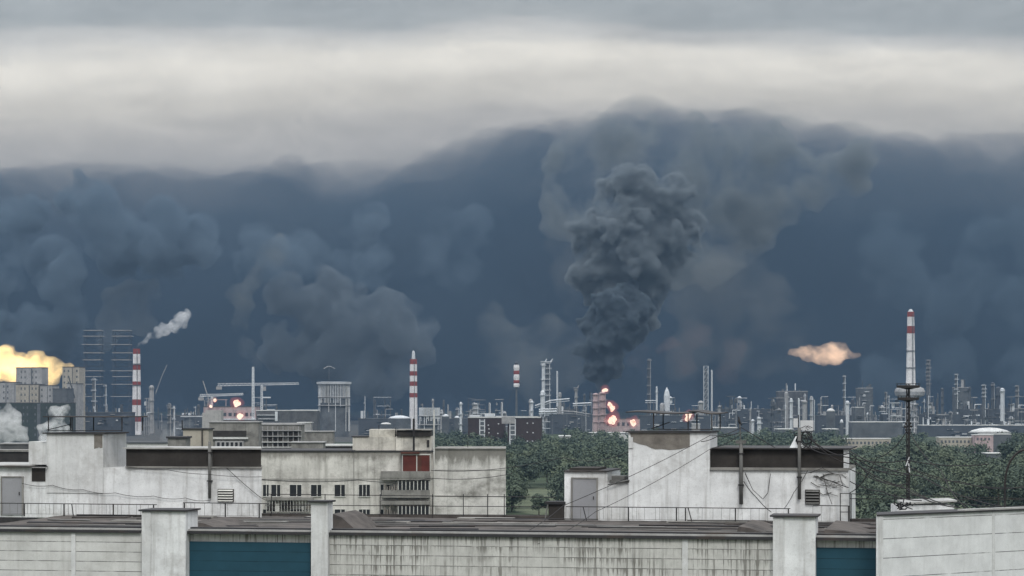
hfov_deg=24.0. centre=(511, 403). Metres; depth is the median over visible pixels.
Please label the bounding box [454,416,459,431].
storage tank
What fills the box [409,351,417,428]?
chimney
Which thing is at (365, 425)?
hall
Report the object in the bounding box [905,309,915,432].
chimney
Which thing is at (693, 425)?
shed
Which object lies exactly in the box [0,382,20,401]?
apartment block
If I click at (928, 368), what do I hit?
distillation column
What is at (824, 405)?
process frame
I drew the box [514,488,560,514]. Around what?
meadow
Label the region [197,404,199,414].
pipe stack
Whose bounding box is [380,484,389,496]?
window
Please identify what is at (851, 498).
guard rail
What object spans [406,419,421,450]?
antenna pole
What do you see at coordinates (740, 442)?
wall pipe
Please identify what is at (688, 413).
roof canopy
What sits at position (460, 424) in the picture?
distillation column
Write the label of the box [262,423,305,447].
unfinished building
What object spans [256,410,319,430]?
shed
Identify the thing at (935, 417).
hall
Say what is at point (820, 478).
wire nest
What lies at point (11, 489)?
door
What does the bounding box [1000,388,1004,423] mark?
distillation column
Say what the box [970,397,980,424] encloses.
process frame
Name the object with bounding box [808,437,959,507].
cable
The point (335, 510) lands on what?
window
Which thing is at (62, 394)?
apartment block
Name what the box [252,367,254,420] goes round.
crane mast
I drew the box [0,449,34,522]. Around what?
house
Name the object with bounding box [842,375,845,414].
distillation column
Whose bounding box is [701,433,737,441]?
cable
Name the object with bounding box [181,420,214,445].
house
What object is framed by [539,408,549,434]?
process frame
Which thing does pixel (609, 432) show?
building
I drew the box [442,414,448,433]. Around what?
storage tank
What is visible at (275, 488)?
window
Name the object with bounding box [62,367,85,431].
apartment block
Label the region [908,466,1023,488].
cable
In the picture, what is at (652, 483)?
cable
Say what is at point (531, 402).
distillation column
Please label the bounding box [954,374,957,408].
distillation column
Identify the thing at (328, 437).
house
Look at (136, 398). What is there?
chimney
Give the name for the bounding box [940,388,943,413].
distillation column
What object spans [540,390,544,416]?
distillation column
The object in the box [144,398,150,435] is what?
process frame
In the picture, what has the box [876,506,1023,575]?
apartment block
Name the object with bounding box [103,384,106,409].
distillation column
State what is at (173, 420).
distillation column
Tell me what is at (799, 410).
distillation column
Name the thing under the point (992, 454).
building
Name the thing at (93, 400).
distillation column
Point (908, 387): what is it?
antenna mast
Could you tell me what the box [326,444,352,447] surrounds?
house
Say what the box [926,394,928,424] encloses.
pipe stack
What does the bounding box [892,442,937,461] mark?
tree
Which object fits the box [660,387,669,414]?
pressure vessel
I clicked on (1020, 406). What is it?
process frame
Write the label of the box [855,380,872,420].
building
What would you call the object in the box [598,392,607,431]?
distillation column
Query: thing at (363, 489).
window
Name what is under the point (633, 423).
fire
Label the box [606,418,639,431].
shed
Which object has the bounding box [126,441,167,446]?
house
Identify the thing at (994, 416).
hall
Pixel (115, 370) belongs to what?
lattice tower
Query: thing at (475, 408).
distillation column
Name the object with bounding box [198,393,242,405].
tower crane
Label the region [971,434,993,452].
building
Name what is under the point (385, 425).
storage tank
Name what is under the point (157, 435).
yard
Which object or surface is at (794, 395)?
building
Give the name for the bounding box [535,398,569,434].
pipe rack
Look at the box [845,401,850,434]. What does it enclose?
distillation column
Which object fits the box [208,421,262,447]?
house
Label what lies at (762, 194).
sky
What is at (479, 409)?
process frame
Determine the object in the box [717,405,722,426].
pipe stack
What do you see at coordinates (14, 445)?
roof
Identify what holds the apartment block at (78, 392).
on the yard at (157, 435)
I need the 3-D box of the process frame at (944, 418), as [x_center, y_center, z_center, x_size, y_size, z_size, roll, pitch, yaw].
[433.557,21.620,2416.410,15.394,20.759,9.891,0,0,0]
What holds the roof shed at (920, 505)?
on the apartment block at (322, 539)
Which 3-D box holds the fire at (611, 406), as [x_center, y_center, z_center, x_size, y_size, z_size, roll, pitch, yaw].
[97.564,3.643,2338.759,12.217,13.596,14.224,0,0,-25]
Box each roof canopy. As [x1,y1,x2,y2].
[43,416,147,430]
[626,410,727,429]
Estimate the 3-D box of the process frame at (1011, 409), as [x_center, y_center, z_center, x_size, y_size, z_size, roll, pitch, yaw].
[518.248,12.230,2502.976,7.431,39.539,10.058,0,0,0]
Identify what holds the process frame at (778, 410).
on the ground at (540, 482)
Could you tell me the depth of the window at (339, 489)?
276.92 m
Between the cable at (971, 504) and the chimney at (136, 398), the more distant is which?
the chimney at (136, 398)
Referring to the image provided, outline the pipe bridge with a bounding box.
[180,416,201,427]
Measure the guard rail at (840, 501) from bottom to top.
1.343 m
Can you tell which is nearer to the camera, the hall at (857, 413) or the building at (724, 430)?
the building at (724, 430)
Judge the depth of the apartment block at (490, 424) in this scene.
1499.79 m
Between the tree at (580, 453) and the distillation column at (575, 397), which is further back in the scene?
the distillation column at (575, 397)
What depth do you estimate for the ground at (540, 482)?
6822.19 m
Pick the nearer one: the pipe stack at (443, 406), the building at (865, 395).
the pipe stack at (443, 406)
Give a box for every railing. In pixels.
[0,503,156,515]
[183,502,268,517]
[566,506,789,520]
[813,505,849,521]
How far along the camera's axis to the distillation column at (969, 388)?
2798.97 m
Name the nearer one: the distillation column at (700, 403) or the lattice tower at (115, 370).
the distillation column at (700, 403)
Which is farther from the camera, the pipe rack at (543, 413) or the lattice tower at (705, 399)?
the lattice tower at (705, 399)
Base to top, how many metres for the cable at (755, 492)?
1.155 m
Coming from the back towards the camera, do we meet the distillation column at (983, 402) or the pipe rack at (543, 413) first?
the distillation column at (983, 402)
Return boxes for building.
[203,399,259,420]
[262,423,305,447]
[589,432,627,440]
[712,427,737,435]
[774,428,793,433]
[776,383,807,428]
[822,428,837,436]
[844,438,890,448]
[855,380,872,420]
[936,437,971,454]
[952,380,968,413]
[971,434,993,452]
[981,452,1000,458]
[993,434,1011,451]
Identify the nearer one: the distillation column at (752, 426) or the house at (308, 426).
the house at (308, 426)
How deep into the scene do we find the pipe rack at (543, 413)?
2380.50 m
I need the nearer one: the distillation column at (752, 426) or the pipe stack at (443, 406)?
the distillation column at (752, 426)
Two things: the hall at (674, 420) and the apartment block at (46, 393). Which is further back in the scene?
the hall at (674, 420)
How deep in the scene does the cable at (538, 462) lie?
131.73 m
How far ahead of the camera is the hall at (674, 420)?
2500.00 m
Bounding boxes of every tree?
[506,478,527,511]
[515,456,539,479]
[530,493,548,514]
[536,452,558,482]
[574,451,587,459]
[588,449,624,458]
[850,452,878,459]
[876,448,888,454]
[884,455,902,464]
[889,443,910,452]
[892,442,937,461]
[939,450,964,461]
[996,441,1023,460]
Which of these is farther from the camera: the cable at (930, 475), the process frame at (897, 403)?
the process frame at (897, 403)
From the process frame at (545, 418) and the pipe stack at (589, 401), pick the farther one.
the pipe stack at (589, 401)
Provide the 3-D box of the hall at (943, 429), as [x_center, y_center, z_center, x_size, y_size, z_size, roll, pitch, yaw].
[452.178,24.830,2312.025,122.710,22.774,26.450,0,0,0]
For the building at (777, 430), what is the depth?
2150.00 m
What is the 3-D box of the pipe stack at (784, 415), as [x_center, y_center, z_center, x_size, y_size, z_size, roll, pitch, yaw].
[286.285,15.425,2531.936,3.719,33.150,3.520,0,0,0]
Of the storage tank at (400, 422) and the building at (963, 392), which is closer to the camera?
the storage tank at (400, 422)
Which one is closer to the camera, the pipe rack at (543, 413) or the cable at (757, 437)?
the cable at (757, 437)
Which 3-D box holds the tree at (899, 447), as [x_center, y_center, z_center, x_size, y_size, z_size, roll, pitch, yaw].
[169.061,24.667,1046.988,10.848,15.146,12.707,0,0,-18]
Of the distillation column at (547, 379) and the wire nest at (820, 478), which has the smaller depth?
the wire nest at (820, 478)
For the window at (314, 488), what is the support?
in the apartment block at (379, 456)
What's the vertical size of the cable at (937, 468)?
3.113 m
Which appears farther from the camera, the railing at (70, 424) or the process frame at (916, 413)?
the process frame at (916, 413)
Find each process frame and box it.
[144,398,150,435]
[373,396,392,417]
[468,398,474,413]
[473,399,485,416]
[495,399,503,416]
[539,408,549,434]
[690,405,698,430]
[710,416,715,426]
[724,396,740,426]
[731,396,741,408]
[767,398,777,434]
[772,397,782,430]
[821,396,827,414]
[831,405,844,414]
[857,397,875,420]
[865,413,876,420]
[877,405,887,420]
[890,402,905,428]
[895,400,905,434]
[907,403,918,433]
[907,405,917,433]
[921,402,932,411]
[936,414,948,424]
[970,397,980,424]
[984,407,992,424]
[1007,396,1013,424]
[1014,396,1023,424]
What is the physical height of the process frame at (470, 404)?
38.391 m
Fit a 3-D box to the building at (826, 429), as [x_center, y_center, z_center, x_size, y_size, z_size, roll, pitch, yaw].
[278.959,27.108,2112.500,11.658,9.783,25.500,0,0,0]
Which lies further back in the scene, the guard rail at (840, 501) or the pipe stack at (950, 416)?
the pipe stack at (950, 416)
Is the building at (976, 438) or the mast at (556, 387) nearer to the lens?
the building at (976, 438)
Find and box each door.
[0,476,23,514]
[571,477,597,518]
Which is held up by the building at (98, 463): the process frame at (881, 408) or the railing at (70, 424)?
the railing at (70, 424)
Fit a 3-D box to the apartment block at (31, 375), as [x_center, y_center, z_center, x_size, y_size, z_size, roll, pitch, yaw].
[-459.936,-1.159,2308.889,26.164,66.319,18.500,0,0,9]
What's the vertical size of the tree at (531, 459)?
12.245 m
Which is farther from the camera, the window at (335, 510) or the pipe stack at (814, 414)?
the pipe stack at (814, 414)
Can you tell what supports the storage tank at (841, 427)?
on the ground at (540, 482)
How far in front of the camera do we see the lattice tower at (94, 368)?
2890.63 m
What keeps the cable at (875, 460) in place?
attached to the antenna mast at (908, 387)
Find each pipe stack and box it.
[167,403,171,432]
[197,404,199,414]
[442,400,444,414]
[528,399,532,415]
[558,392,561,413]
[582,406,585,432]
[589,392,590,413]
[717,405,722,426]
[748,408,751,432]
[783,402,785,427]
[784,392,787,427]
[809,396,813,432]
[813,399,814,432]
[851,399,854,409]
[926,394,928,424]
[949,411,951,424]
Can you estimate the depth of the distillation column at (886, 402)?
2699.04 m
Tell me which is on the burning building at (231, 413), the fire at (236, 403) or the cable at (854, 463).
the fire at (236, 403)
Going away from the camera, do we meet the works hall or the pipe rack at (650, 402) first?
the works hall
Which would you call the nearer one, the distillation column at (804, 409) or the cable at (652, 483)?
the cable at (652, 483)
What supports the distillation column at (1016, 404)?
on the ground at (540, 482)
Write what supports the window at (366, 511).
in the apartment block at (379, 456)
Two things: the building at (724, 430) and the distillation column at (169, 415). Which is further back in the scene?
the building at (724, 430)
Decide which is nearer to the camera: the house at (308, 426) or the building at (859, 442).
the house at (308, 426)
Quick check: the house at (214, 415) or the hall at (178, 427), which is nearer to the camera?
the house at (214, 415)
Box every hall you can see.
[0,402,75,442]
[85,404,135,435]
[175,408,201,435]
[358,411,397,434]
[449,411,467,434]
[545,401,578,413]
[550,406,591,433]
[638,408,710,430]
[715,401,780,431]
[815,408,851,434]
[848,421,901,438]
[851,405,863,420]
[879,406,959,433]
[917,417,1023,436]
[955,401,1023,424]
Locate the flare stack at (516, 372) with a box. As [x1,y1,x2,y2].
[505,362,529,415]
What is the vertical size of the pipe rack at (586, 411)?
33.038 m
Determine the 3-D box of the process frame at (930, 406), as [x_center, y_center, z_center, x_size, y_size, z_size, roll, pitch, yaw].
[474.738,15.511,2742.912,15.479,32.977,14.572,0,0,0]
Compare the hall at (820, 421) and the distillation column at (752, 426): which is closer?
the distillation column at (752, 426)
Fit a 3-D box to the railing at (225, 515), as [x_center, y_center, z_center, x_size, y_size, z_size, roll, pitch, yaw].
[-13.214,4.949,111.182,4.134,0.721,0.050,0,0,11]
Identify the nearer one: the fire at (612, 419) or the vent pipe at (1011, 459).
the vent pipe at (1011, 459)
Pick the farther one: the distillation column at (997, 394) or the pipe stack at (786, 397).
the pipe stack at (786, 397)
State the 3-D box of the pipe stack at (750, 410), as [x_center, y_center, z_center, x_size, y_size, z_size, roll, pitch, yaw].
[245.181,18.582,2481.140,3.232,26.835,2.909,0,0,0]
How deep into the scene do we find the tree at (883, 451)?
1146.54 m
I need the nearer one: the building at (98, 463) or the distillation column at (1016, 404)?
the building at (98, 463)
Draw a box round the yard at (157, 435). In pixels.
[126,415,879,444]
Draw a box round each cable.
[22,483,208,500]
[127,466,238,476]
[227,468,267,500]
[262,473,511,482]
[431,452,627,471]
[512,428,739,538]
[538,433,741,543]
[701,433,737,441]
[741,427,774,447]
[745,474,770,498]
[785,470,807,506]
[800,441,905,475]
[807,435,907,484]
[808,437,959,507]
[850,432,905,492]
[850,451,1004,506]
[850,457,988,465]
[850,462,1023,487]
[850,469,953,505]
[850,481,921,500]
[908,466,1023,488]
[908,492,1023,506]
[909,431,967,508]
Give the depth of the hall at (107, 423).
2350.00 m
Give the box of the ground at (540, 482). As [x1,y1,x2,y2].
[85,411,992,515]
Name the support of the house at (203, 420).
on the ground at (540, 482)
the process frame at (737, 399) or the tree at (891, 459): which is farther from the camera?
the process frame at (737, 399)
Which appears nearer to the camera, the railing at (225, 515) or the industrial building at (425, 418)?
the railing at (225, 515)
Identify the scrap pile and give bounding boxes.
[893,499,916,509]
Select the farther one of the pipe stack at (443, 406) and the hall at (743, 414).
the hall at (743, 414)
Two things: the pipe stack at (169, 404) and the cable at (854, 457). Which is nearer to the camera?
the cable at (854, 457)
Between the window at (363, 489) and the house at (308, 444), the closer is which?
the window at (363, 489)
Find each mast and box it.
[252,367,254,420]
[556,371,557,405]
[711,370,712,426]
[896,383,919,498]
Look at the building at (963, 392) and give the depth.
2800.00 m
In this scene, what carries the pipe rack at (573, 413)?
on the ground at (540, 482)
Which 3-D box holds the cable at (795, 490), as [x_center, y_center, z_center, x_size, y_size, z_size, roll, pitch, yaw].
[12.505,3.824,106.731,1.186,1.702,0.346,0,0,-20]
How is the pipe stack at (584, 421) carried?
on the ground at (540, 482)
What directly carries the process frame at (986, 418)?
on the ground at (540, 482)
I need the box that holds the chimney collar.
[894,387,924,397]
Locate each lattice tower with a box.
[82,330,104,411]
[110,330,133,411]
[703,366,708,414]
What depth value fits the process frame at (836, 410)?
2488.96 m
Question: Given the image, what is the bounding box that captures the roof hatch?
[544,501,565,519]
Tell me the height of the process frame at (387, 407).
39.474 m
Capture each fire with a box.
[233,400,240,406]
[607,402,614,411]
[608,415,616,424]
[630,419,635,426]
[685,414,691,421]
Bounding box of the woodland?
[35,426,1023,518]
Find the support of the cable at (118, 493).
attached to the building at (98, 463)
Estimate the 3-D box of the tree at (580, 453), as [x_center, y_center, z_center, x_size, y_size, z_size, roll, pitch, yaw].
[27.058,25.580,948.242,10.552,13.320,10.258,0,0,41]
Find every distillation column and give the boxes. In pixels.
[91,378,97,411]
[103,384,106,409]
[149,385,154,432]
[167,406,171,435]
[173,406,174,435]
[440,410,442,432]
[458,402,461,435]
[472,403,479,414]
[530,401,533,415]
[540,359,546,390]
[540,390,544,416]
[544,359,552,433]
[574,385,578,413]
[592,393,600,431]
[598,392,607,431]
[646,358,651,414]
[656,387,657,409]
[698,401,702,414]
[751,419,753,434]
[756,417,762,434]
[790,398,792,428]
[798,398,799,427]
[802,400,806,433]
[818,403,820,414]
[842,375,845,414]
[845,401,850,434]
[885,392,886,412]
[925,360,931,413]
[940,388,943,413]
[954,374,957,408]
[968,387,971,408]
[981,384,985,424]
[990,382,994,408]
[994,387,1001,408]
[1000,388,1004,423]
[1014,385,1019,424]
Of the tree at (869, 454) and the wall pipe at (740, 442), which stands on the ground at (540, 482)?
the tree at (869, 454)
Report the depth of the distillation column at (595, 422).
2357.41 m
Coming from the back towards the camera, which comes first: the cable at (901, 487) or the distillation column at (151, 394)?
the distillation column at (151, 394)
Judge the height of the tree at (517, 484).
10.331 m
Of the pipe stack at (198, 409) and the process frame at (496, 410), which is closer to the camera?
the pipe stack at (198, 409)
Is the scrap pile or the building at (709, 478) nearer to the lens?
the scrap pile
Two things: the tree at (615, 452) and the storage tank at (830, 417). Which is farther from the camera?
the storage tank at (830, 417)
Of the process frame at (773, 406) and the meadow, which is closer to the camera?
the meadow
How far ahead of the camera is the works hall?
1950.00 m
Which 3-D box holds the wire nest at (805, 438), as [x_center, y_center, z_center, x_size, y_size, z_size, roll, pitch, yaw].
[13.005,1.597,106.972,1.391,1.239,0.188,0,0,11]
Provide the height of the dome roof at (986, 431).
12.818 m
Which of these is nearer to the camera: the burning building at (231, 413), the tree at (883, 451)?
the tree at (883, 451)
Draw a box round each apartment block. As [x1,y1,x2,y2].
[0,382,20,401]
[0,500,875,575]
[16,367,47,384]
[16,384,44,401]
[40,385,58,401]
[52,388,73,401]
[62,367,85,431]
[66,383,83,431]
[261,410,505,514]
[467,413,505,440]
[502,416,542,444]
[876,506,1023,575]
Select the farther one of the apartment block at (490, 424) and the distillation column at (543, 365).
the distillation column at (543, 365)
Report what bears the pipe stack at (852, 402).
on the yard at (157, 435)
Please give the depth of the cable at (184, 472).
112.32 m
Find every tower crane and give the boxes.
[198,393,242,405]
[216,382,298,409]
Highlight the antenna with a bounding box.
[790,415,815,447]
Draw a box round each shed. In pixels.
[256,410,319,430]
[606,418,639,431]
[691,423,699,430]
[891,498,956,511]
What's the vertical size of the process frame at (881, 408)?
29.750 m
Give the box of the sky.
[0,0,1023,410]
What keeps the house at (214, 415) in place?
on the ground at (540, 482)
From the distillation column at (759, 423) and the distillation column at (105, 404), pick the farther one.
the distillation column at (105, 404)
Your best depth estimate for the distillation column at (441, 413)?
2298.79 m
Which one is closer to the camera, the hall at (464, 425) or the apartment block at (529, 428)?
the apartment block at (529, 428)
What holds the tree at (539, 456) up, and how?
on the ground at (540, 482)
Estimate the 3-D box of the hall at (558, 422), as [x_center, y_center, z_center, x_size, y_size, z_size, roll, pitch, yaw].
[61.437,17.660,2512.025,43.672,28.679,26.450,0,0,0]
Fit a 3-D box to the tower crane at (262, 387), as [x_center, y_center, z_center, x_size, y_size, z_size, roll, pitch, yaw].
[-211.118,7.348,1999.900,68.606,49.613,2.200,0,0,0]
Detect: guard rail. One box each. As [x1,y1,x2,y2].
[268,494,555,517]
[840,493,850,520]
[850,493,1023,521]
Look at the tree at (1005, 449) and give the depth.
1073.25 m
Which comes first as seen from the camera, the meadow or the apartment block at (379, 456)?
the apartment block at (379, 456)
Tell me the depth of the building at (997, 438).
1500.00 m
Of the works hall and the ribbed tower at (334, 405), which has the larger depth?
the ribbed tower at (334, 405)
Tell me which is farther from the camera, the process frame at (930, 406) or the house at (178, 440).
the process frame at (930, 406)
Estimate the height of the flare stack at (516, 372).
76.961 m
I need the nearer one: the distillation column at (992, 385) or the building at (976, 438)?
the building at (976, 438)
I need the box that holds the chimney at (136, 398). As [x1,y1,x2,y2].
[132,349,140,434]
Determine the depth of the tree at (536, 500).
682.50 m
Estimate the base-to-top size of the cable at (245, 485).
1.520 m
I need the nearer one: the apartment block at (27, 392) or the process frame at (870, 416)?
the apartment block at (27, 392)
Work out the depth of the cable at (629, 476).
104.68 m
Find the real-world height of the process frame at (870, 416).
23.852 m
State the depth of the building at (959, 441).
1450.00 m
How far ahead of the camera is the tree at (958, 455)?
983.25 m
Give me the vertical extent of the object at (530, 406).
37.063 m
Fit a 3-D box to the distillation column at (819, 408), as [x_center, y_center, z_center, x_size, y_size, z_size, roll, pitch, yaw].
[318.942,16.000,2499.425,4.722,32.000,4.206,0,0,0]
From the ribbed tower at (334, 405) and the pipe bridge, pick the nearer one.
the pipe bridge
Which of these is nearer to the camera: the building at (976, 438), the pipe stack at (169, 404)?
the building at (976, 438)
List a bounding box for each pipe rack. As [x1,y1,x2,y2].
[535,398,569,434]
[539,411,556,435]
[559,410,588,430]
[573,402,590,432]
[645,400,655,409]
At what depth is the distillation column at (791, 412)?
2298.86 m
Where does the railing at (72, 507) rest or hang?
on the apartment block at (322, 539)
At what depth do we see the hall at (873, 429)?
2100.00 m
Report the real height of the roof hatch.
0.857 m
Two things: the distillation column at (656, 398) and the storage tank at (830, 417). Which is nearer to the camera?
the storage tank at (830, 417)
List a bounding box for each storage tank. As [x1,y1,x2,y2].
[380,422,391,428]
[388,415,410,428]
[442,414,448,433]
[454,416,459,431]
[826,408,834,427]
[840,419,843,436]
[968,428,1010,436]
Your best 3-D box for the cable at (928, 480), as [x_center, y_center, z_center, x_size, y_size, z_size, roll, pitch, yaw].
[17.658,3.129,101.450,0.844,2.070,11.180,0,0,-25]
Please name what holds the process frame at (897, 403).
on the ground at (540, 482)
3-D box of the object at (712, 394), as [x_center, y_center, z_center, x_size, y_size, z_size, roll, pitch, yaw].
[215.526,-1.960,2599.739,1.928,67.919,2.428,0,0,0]
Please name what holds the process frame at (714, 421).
on the ground at (540, 482)
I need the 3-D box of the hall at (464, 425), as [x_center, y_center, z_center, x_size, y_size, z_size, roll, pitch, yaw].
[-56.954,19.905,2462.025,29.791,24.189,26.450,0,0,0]
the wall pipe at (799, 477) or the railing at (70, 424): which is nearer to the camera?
the wall pipe at (799, 477)
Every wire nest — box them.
[790,426,818,452]
[811,467,845,495]
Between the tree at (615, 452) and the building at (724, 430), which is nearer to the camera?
the tree at (615, 452)
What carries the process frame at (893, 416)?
on the ground at (540, 482)
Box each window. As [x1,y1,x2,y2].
[262,484,268,496]
[271,484,280,496]
[289,484,301,496]
[310,484,321,496]
[334,484,345,496]
[334,509,345,512]
[358,484,370,496]
[358,509,370,513]
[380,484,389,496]
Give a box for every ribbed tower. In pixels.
[316,382,351,436]
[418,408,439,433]
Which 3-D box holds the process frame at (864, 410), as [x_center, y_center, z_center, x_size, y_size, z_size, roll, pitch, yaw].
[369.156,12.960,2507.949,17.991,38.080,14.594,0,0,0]
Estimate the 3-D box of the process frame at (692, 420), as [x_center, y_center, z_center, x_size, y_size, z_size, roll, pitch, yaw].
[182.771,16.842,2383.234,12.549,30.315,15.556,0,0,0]
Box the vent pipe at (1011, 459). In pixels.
[1004,449,1023,506]
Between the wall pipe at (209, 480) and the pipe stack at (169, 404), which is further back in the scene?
the pipe stack at (169, 404)
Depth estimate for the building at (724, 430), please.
2150.00 m
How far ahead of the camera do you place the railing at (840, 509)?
105.78 m
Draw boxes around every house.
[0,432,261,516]
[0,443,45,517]
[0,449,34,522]
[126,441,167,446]
[166,436,191,445]
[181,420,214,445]
[202,413,204,427]
[205,410,223,427]
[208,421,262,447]
[290,441,326,447]
[297,422,312,430]
[305,431,335,443]
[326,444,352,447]
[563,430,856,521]
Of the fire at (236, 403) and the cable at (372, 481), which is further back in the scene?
the fire at (236, 403)
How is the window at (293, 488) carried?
in the apartment block at (379, 456)
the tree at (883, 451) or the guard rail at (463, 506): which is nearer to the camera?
the guard rail at (463, 506)
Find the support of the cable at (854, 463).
attached to the antenna mast at (908, 387)
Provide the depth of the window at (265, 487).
276.92 m
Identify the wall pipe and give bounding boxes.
[207,442,212,498]
[736,424,745,503]
[797,428,801,498]
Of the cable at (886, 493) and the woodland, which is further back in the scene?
the woodland
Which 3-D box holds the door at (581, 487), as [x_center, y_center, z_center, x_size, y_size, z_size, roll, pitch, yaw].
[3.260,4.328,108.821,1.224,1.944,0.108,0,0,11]
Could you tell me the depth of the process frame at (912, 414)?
2425.03 m
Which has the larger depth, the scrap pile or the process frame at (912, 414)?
the process frame at (912, 414)
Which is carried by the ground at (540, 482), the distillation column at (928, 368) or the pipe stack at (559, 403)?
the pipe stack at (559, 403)
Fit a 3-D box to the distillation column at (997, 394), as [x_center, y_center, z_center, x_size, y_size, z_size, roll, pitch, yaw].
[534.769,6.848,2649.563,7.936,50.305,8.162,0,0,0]
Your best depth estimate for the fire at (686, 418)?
2317.70 m
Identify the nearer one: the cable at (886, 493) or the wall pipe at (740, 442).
the cable at (886, 493)
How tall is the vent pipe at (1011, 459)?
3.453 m
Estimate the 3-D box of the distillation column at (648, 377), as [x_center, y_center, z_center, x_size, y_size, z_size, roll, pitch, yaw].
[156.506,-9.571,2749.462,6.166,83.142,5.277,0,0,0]
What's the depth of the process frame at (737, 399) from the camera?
2778.94 m
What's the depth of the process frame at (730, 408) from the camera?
2602.95 m
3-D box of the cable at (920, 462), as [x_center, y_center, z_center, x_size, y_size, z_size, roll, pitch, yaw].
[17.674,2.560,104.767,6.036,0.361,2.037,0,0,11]
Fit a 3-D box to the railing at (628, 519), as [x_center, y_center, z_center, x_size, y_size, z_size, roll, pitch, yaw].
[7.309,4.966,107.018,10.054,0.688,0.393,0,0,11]
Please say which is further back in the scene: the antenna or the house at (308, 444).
the house at (308, 444)

